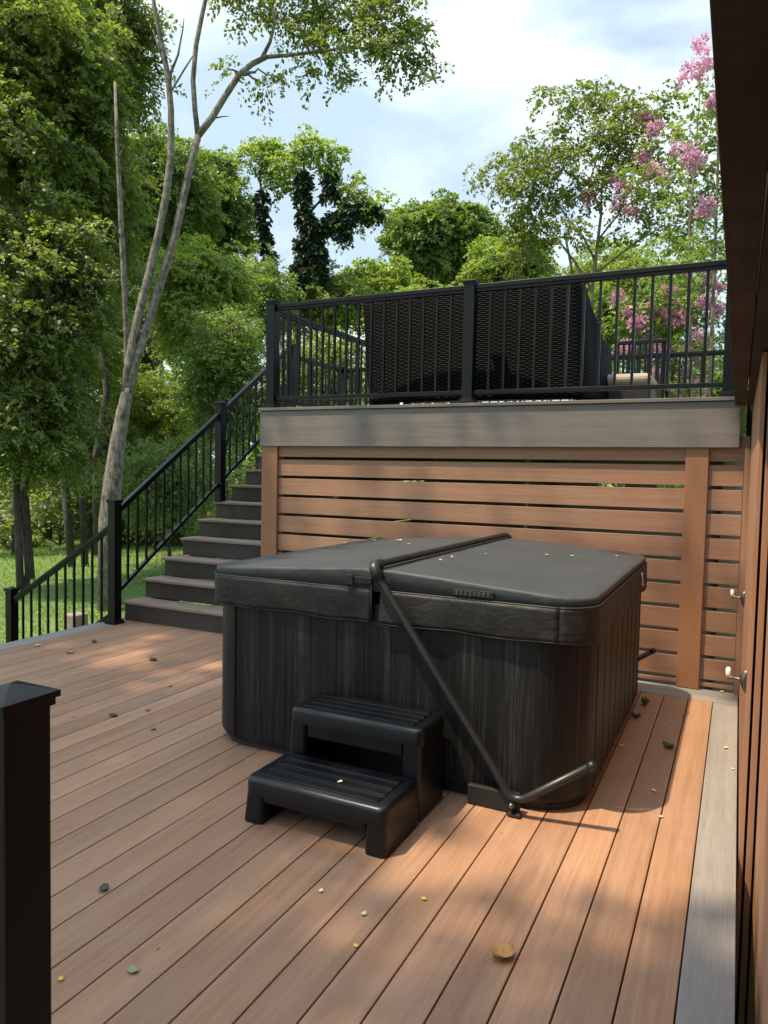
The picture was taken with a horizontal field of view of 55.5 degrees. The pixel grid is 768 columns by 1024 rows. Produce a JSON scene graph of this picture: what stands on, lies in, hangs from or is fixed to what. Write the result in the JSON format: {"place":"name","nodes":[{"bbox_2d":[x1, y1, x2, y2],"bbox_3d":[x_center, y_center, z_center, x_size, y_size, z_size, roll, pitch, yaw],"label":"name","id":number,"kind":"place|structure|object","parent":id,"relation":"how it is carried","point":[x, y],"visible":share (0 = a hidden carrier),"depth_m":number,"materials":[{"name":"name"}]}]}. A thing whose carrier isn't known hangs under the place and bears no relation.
{"place":"outdoors","nodes":[
{"label":"outdoors","id":0,"kind":"place"},
{"bbox_2d":[0,475,616,643],"bbox_3d":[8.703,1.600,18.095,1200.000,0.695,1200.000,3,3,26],"label":"lawn ground","id":1,"kind":"structure","parent":0,"point":[51,591],"depth_m":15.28,"materials":[{"name":"green plant"}]},
{"bbox_2d":[10,468,22,555],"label":"tree trunk","id":2,"kind":"object","parent":1,"relation":"on","point":[12,532],"visible":0.02,"depth_m":19.56,"materials":[{"name":"brown plant"}]},
{"bbox_2d":[0,466,62,531],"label":"bush","id":3,"kind":"object","parent":1,"relation":"on","point":[29,494],"visible":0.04,"depth_m":26.75,"materials":[{"name":"green plant"}]},
{"bbox_2d":[0,494,75,548],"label":"bush","id":4,"kind":"object","parent":1,"relation":"on","point":[4,541],"visible":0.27,"depth_m":21.55,"materials":[{"name":"green plant"}]},
{"bbox_2d":[42,472,52,540],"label":"tree trunk","id":5,"kind":"object","parent":1,"relation":"on","point":[48,533],"visible":0.03,"depth_m":23.55,"materials":[{"name":"brown plant"}]},
{"bbox_2d":[0,357,117,587],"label":"broadleaf tree","id":6,"kind":"object","parent":1,"relation":"on","point":[45,443],"visible":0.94,"depth_m":13.47,"materials":[{"name":"green plant"}]},
{"bbox_2d":[0,473,129,526],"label":"bush","id":7,"kind":"object","parent":1,"relation":"on","point":[34,496],"depth_m":27.56,"materials":[{"name":"green plant"}]},
{"bbox_2d":[61,446,74,567],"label":"tree trunk","id":8,"kind":"object","parent":1,"relation":"on","point":[68,530],"visible":0.11,"depth_m":17.49,"materials":[{"name":"brown plant"}]},
{"bbox_2d":[0,165,141,590],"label":"broadleaf tree","id":9,"kind":"object","parent":1,"relation":"on","point":[58,281],"visible":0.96,"depth_m":13.25,"materials":[{"name":"green plant"}]},
{"bbox_2d":[67,612,87,628],"bbox_3d":[-4.381,1.604,10.387,0.240,0.332,0.240,3,3,26],"label":"garden stone","id":10,"kind":"object","parent":1,"relation":"on","point":[70,620],"visible":0.29,"depth_m":10.29,"materials":[{"name":"beige stone"}]},
{"bbox_2d":[0,0,159,580],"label":"broadleaf tree","id":11,"kind":"object","parent":1,"relation":"on","point":[56,100],"visible":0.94,"depth_m":14.26,"materials":[{"name":"green plant"}]},
{"bbox_2d":[0,132,160,566],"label":"broadleaf tree","id":12,"kind":"object","parent":1,"relation":"on","point":[134,269],"visible":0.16,"depth_m":17.15,"materials":[{"name":"green plant"}]},
{"bbox_2d":[0,472,176,545],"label":"bush","id":13,"kind":"object","parent":1,"relation":"on","point":[7,517],"visible":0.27,"depth_m":21.23,"materials":[{"name":"green plant"}]},
{"bbox_2d":[41,403,145,520],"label":"broadleaf tree","id":14,"kind":"object","parent":1,"relation":"on","point":[132,431],"visible":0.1,"depth_m":21.63,"materials":[{"name":"green plant"}]},
{"bbox_2d":[63,321,130,494],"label":"broadleaf tree","id":15,"kind":"object","parent":1,"relation":"on","point":[113,370],"visible":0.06,"depth_m":21.88,"materials":[{"name":"green plant"}]},
{"bbox_2d":[55,494,174,541],"bbox_3d":[-8.692,0.123,25.532,5.912,2.129,4.576,4,4,43],"label":"bush","id":16,"kind":"object","parent":1,"relation":"on","point":[124,539],"visible":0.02,"depth_m":23.44,"materials":[{"name":"green plant"}]},
{"bbox_2d":[112,81,135,362],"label":"dead tree","id":17,"kind":"object","parent":1,"relation":"on","point":[125,294],"visible":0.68,"depth_m":12.44,"materials":[{"name":"grey plant"}]},
{"bbox_2d":[70,0,186,556],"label":"broadleaf tree","id":18,"kind":"object","parent":1,"relation":"on","point":[137,61],"visible":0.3,"depth_m":19.08,"materials":[{"name":"green plant"}]},
{"bbox_2d":[92,240,173,400],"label":"broadleaf tree","id":19,"kind":"object","parent":1,"relation":"on","point":[146,359],"visible":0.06,"depth_m":26.84,"materials":[{"name":"green plant"}]},
{"bbox_2d":[89,355,213,485],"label":"broadleaf tree","id":20,"kind":"object","parent":1,"relation":"on","point":[150,406],"visible":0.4,"depth_m":24.11,"materials":[{"name":"green plant"}]},
{"bbox_2d":[148,333,157,431],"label":"tree trunk","id":21,"kind":"object","parent":1,"relation":"on","point":[154,364],"visible":0.08,"depth_m":26.51,"materials":[{"name":"brown plant"}]},
{"bbox_2d":[85,429,239,575],"bbox_3d":[-4.850,-0.173,16.346,3.255,3.378,3.245,-1,4,-37],"label":"bush","id":22,"kind":"object","parent":1,"relation":"on","point":[137,465],"visible":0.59,"depth_m":15.87,"materials":[{"name":"green plant"}]},
{"bbox_2d":[123,507,213,546],"bbox_3d":[-6.882,0.332,24.143,4.371,1.927,3.686,-1,4,-32],"label":"bush","id":23,"kind":"object","parent":1,"relation":"on","point":[177,538],"visible":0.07,"depth_m":22.78,"materials":[{"name":"green plant"}]},
{"bbox_2d":[125,119,240,439],"bbox_3d":[-7.684,-6.206,25.402,4.493,14.334,4.564,3,3,26],"label":"broadleaf tree","id":24,"kind":"object","parent":1,"relation":"on","point":[201,201],"visible":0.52,"depth_m":24.46,"materials":[{"name":"green plant"}]},
{"bbox_2d":[135,487,260,542],"bbox_3d":[-4.733,0.101,23.222,7.280,2.481,4.968,4,4,42],"label":"bush","id":25,"kind":"object","parent":1,"relation":"on","point":[184,532],"visible":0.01,"depth_m":22.14,"materials":[{"name":"green plant"}]},
{"bbox_2d":[131,232,271,534],"bbox_3d":[-5.440,-3.430,21.230,3.870,9.339,4.071,3,3,26],"label":"broadleaf tree","id":26,"kind":"object","parent":1,"relation":"on","point":[196,278],"visible":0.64,"depth_m":20.20,"materials":[{"name":"green plant"}]},
{"bbox_2d":[164,301,265,558],"bbox_3d":[-4.033,-2.033,18.521,3.168,6.903,3.401,3,3,26],"label":"broadleaf tree","id":27,"kind":"object","parent":1,"relation":"on","point":[225,364],"visible":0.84,"depth_m":17.85,"materials":[{"name":"green plant"}]},
{"bbox_2d":[186,144,271,492],"bbox_3d":[-7.045,-7.062,29.809,4.673,15.601,4.590,3,3,26],"label":"broadleaf tree","id":28,"kind":"object","parent":1,"relation":"on","point":[240,211],"visible":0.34,"depth_m":28.98,"materials":[{"name":"green plant"}]},
{"bbox_2d":[200,461,259,491],"bbox_3d":[-7.963,-0.911,31.744,10.076,3.214,5.935,1,3,-7],"label":"bush","id":29,"kind":"object","parent":1,"relation":"on","point":[233,474],"visible":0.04,"depth_m":30.73,"materials":[{"name":"green plant"}]},
{"bbox_2d":[222,134,312,281],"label":"vine tree","id":30,"kind":"object","parent":1,"relation":"on","point":[261,216],"visible":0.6,"depth_m":26.78,"materials":[{"name":"green plant"}]},
{"bbox_2d":[230,238,306,468],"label":"broadleaf tree","id":31,"kind":"object","parent":1,"relation":"on","point":[270,290],"visible":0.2,"depth_m":23.01,"materials":[{"name":"green plant"}]},
{"bbox_2d":[97,0,454,611],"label":"leaning tree","id":32,"kind":"object","parent":1,"relation":"on","point":[380,48],"visible":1,"depth_m":12.30,"materials":[{"name":"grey plant"}]},
{"bbox_2d":[253,325,368,411],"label":"broadleaf tree","id":33,"kind":"object","parent":1,"relation":"on","point":[325,359],"visible":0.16,"depth_m":18.06,"materials":[{"name":"green plant"}]},
{"bbox_2d":[281,258,377,344],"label":"broadleaf tree","id":34,"kind":"object","parent":1,"relation":"on","point":[340,286],"visible":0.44,"depth_m":26.66,"materials":[{"name":"green plant"}]},
{"bbox_2d":[265,123,407,343],"bbox_3d":[-1.854,-6.442,26.634,5.134,14.904,1.952,1,3,-6],"label":"vine tree","id":35,"kind":"object","parent":1,"relation":"on","point":[309,249],"visible":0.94,"depth_m":26.04,"materials":[{"name":"green plant"}]},
{"bbox_2d":[336,255,426,336],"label":"broadleaf tree","id":36,"kind":"object","parent":1,"relation":"on","point":[391,276],"visible":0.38,"depth_m":31.42,"materials":[{"name":"green plant"}]},
{"bbox_2d":[354,278,455,403],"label":"broadleaf tree","id":37,"kind":"object","parent":1,"relation":"on","point":[411,287],"visible":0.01,"depth_m":25.77,"materials":[{"name":"green plant"}]},
{"bbox_2d":[89,358,743,492],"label":"wood","id":38,"kind":"object","parent":1,"relation":"on","point":[247,462],"visible":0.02,"depth_m":42.49,"materials":[{"name":"green plant"}]},
{"bbox_2d":[374,187,505,403],"bbox_3d":[2.585,-7.409,35.577,6.437,16.063,5.999,0,3,-25],"label":"broadleaf tree","id":39,"kind":"object","parent":1,"relation":"on","point":[434,239],"visible":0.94,"depth_m":33.51,"materials":[{"name":"green plant"}]},
{"bbox_2d":[258,396,746,691],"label":"raised deck","id":40,"kind":"structure","parent":1,"relation":"on","point":[704,422],"depth_m":5.43,"materials":[{"name":"grey wood"}]},
{"bbox_2d":[279,311,369,406],"bbox_3d":[-0.468,-1.401,7.280,0.124,0.930,2.143,3,3,26],"label":"deck railing","id":41,"kind":"object","parent":40,"relation":"on","point":[305,322],"visible":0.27,"depth_m":6.92,"materials":[{"name":"black metal"}]},
{"bbox_2d":[363,283,612,404],"bbox_3d":[0.824,-1.315,6.145,2.058,0.932,0.935,3,3,26],"label":"wicker sofa","id":42,"kind":"object","parent":40,"relation":"on","point":[574,339],"visible":0.62,"depth_m":5.66,"materials":[{"name":"black wicker"}]},
{"bbox_2d":[262,260,733,407],"bbox_3d":[0.648,-1.282,5.500,3.694,0.930,0.124,3,3,26],"label":"deck railing","id":43,"kind":"object","parent":40,"relation":"on","point":[470,289],"visible":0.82,"depth_m":5.44,"materials":[{"name":"black metal"}]},
{"bbox_2d":[298,350,723,406],"bbox_3d":[1.390,-1.429,8.495,5.054,0.930,1.292,3,3,26],"label":"deck railing","id":44,"kind":"object","parent":40,"relation":"on","point":[691,354],"visible":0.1,"depth_m":8.40,"materials":[{"name":"black metal"}]},
{"bbox_2d":[607,373,656,398],"bbox_3d":[1.991,-0.994,6.066,0.485,0.250,0.500,3,3,26],"label":"footstool","id":45,"kind":"object","parent":40,"relation":"on","point":[638,379],"visible":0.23,"depth_m":5.82,"materials":[{"name":"beige fabric"}]},
{"bbox_2d":[616,338,668,397],"bbox_3d":[2.756,-1.350,7.821,0.520,0.899,0.470,3,3,26],"label":"patio chair","id":46,"kind":"object","parent":40,"relation":"on","point":[663,392],"visible":0.45,"depth_m":7.58,"materials":[{"name":"black metal"}]},
{"bbox_2d":[455,224,562,401],"bbox_3d":[4.944,-5.215,29.253,4.564,12.459,4.762,3,3,26],"label":"broadleaf tree","id":47,"kind":"object","parent":1,"relation":"on","point":[480,266],"visible":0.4,"depth_m":28.21,"materials":[{"name":"green plant"}]},
{"bbox_2d":[462,74,700,399],"bbox_3d":[3.138,-2.711,12.106,3.750,9.233,2.761,3,3,26],"label":"crape myrtle","id":48,"kind":"object","parent":1,"relation":"on","point":[648,122],"visible":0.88,"depth_m":11.64,"materials":[{"name":"plant"}]},
{"bbox_2d":[437,479,743,692],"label":"foundation wall","id":49,"kind":"structure","parent":1,"relation":"on","point":[612,531],"depth_m":8.47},
{"bbox_2d":[551,228,708,486],"bbox_3d":[8.053,-3.945,24.252,5.928,10.598,6.128,-1,4,-30],"label":"broadleaf tree","id":50,"kind":"object","parent":1,"relation":"on","point":[628,255],"visible":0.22,"depth_m":22.97,"materials":[{"name":"green plant"}]},
{"bbox_2d":[588,245,726,487],"bbox_3d":[4.101,-0.921,10.784,1.855,5.841,2.306,-1,4,-39],"label":"crape myrtle","id":51,"kind":"object","parent":1,"relation":"on","point":[661,293],"visible":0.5,"depth_m":10.51,"materials":[{"name":"green plant"}]},
{"bbox_2d":[638,31,726,396],"bbox_3d":[4.008,-1.773,9.207,1.691,7.711,2.479,3,3,26],"label":"crape myrtle","id":52,"kind":"object","parent":1,"relation":"on","point":[689,160],"visible":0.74,"depth_m":9.01,"materials":[{"name":"green plant"}]},
{"bbox_2d":[641,332,748,433],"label":"broadleaf tree","id":53,"kind":"object","parent":1,"relation":"on","point":[716,391],"visible":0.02,"depth_m":14.64,"materials":[{"name":"green plant"}]},
{"bbox_2d":[709,0,767,1023],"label":"side wall","id":54,"kind":"structure","parent":1,"relation":"on","point":[739,30],"depth_m":2.35,"materials":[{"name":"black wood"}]},
{"bbox_2d":[726,667,746,692],"bbox_3d":[1.345,0.639,2.779,0.083,0.091,0.032,3,3,26],"label":"wall hook","id":55,"kind":"object","parent":54,"relation":"attached to","point":[742,678],"depth_m":2.77,"materials":[{"name":"grey metal"}]},
{"bbox_2d":[730,590,744,606],"bbox_3d":[2.055,0.500,4.231,0.087,0.095,0.034,3,3,26],"label":"wall hook","id":56,"kind":"object","parent":54,"relation":"attached to","point":[742,597],"depth_m":4.22,"materials":[{"name":"grey metal"}]},
{"bbox_2d":[87,0,726,467],"label":"sky","id":57,"kind":"structure","parent":0,"point":[420,143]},
{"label":"deck footing","id":58,"kind":"structure","parent":0,"visible":0},
{"bbox_2d":[613,703,712,1023],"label":"deck underframe","id":59,"kind":"object","parent":58,"relation":"on","point":[690,886],"depth_m":2.53,"materials":[{"name":"black wood"}]},
{"bbox_2d":[0,620,711,1023],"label":"deck floor","id":60,"kind":"structure","parent":59,"relation":"on","point":[210,904],"depth_m":2.50,"materials":[{"name":"brown wood"}]},
{"bbox_2d":[0,680,60,1023],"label":"railing post","id":61,"kind":"object","parent":60,"relation":"on","point":[25,900],"visible":1,"depth_m":1.29,"materials":[{"name":"black metal"}]},
{"bbox_2d":[3,526,107,642],"bbox_3d":[-3.067,1.016,6.860,1.377,1.861,0.108,3,3,26],"label":"stair railing","id":62,"kind":"object","parent":60,"relation":"on","point":[13,596],"visible":0.66,"depth_m":6.84,"materials":[{"name":"black metal"}]},
{"bbox_2d":[99,882,108,891],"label":"fallen leaf","id":63,"kind":"object","parent":60,"relation":"on","point":[103,887],"visible":1,"depth_m":2.42,"materials":[{"name":"plant"}]},
{"bbox_2d":[127,966,138,971],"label":"fallen leaf","id":64,"kind":"object","parent":60,"relation":"on","point":[132,968],"visible":1,"depth_m":2.03,"materials":[{"name":"green plant"}]},
{"bbox_2d":[122,454,341,633],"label":"staircase","id":65,"kind":"structure","parent":60,"relation":"on","point":[162,605],"depth_m":7.01,"materials":[{"name":"grey wood"}]},
{"bbox_2d":[104,343,295,624],"bbox_3d":[-1.766,-0.531,7.728,0.124,2.950,2.944,3,3,26],"label":"stair railing","id":66,"kind":"object","parent":65,"relation":"attached to","point":[116,508],"visible":0.8,"depth_m":7.23,"materials":[{"name":"black metal"}]},
{"bbox_2d":[245,693,443,858],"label":"spa steps","id":67,"kind":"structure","parent":60,"relation":"on","point":[383,761],"depth_m":2.96,"materials":[{"name":"plastic"}]},
{"bbox_2d":[0,618,737,1023],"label":"deck border board","id":68,"kind":"object","parent":60,"relation":"on","point":[708,982],"visible":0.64,"depth_m":2.49,"materials":[{"name":"grey wood"}]},
{"bbox_2d":[0,622,99,644],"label":"deck fascia side","id":69,"kind":"structure","parent":68,"relation":"attached to","point":[48,633],"depth_m":6.06,"materials":[{"name":"grey wood"}]},
{"bbox_2d":[222,532,655,817],"bbox_3d":[0.403,0.676,4.210,2.015,1.006,2.167,3,3,26],"label":"hot tub","id":70,"kind":"object","parent":60,"relation":"on","point":[534,725],"visible":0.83,"depth_m":3.20,"materials":[{"name":"black plastic"}]},
{"bbox_2d":[215,537,646,644],"bbox_3d":[0.391,0.341,4.206,1.990,0.252,2.066,3,3,26],"label":"spa cover","id":71,"kind":"object","parent":70,"relation":"on","point":[515,589],"visible":0.94,"depth_m":3.39,"materials":[{"name":"leather"}]},
{"bbox_2d":[483,942,514,961],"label":"fallen leaf","id":72,"kind":"object","parent":60,"relation":"on","point":[505,950],"visible":1,"depth_m":2.13,"materials":[{"name":"yellow plant"}]},
{"bbox_2d":[631,712,640,717],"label":"fallen leaf","id":73,"kind":"object","parent":60,"relation":"on","point":[634,715],"visible":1,"depth_m":4.24,"materials":[{"name":"plant"}]},
{"bbox_2d":[641,696,648,704],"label":"fallen leaf","id":74,"kind":"object","parent":60,"relation":"on","point":[645,701],"visible":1,"depth_m":4.50,"materials":[{"name":"plant"}]},
{"bbox_2d":[662,741,676,750],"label":"fallen leaf","id":75,"kind":"object","parent":60,"relation":"on","point":[667,744],"visible":1,"depth_m":3.79,"materials":[{"name":"plant"}]},
{"bbox_2d":[637,680,737,705],"bbox_3d":[0.575,1.130,5.481,3.748,0.026,0.280,3,3,26],"label":"deck border back","id":76,"kind":"object","parent":59,"relation":"on","point":[712,696],"visible":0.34,"depth_m":4.78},
{"bbox_2d":[261,436,750,689],"bbox_3d":[0.653,0.281,5.585,3.777,1.700,0.136,3,3,26],"label":"slatted screen","id":77,"kind":"object","parent":76,"relation":"on","point":[695,499],"visible":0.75,"depth_m":5.17,"materials":[{"name":"brown wood"}]}
]}

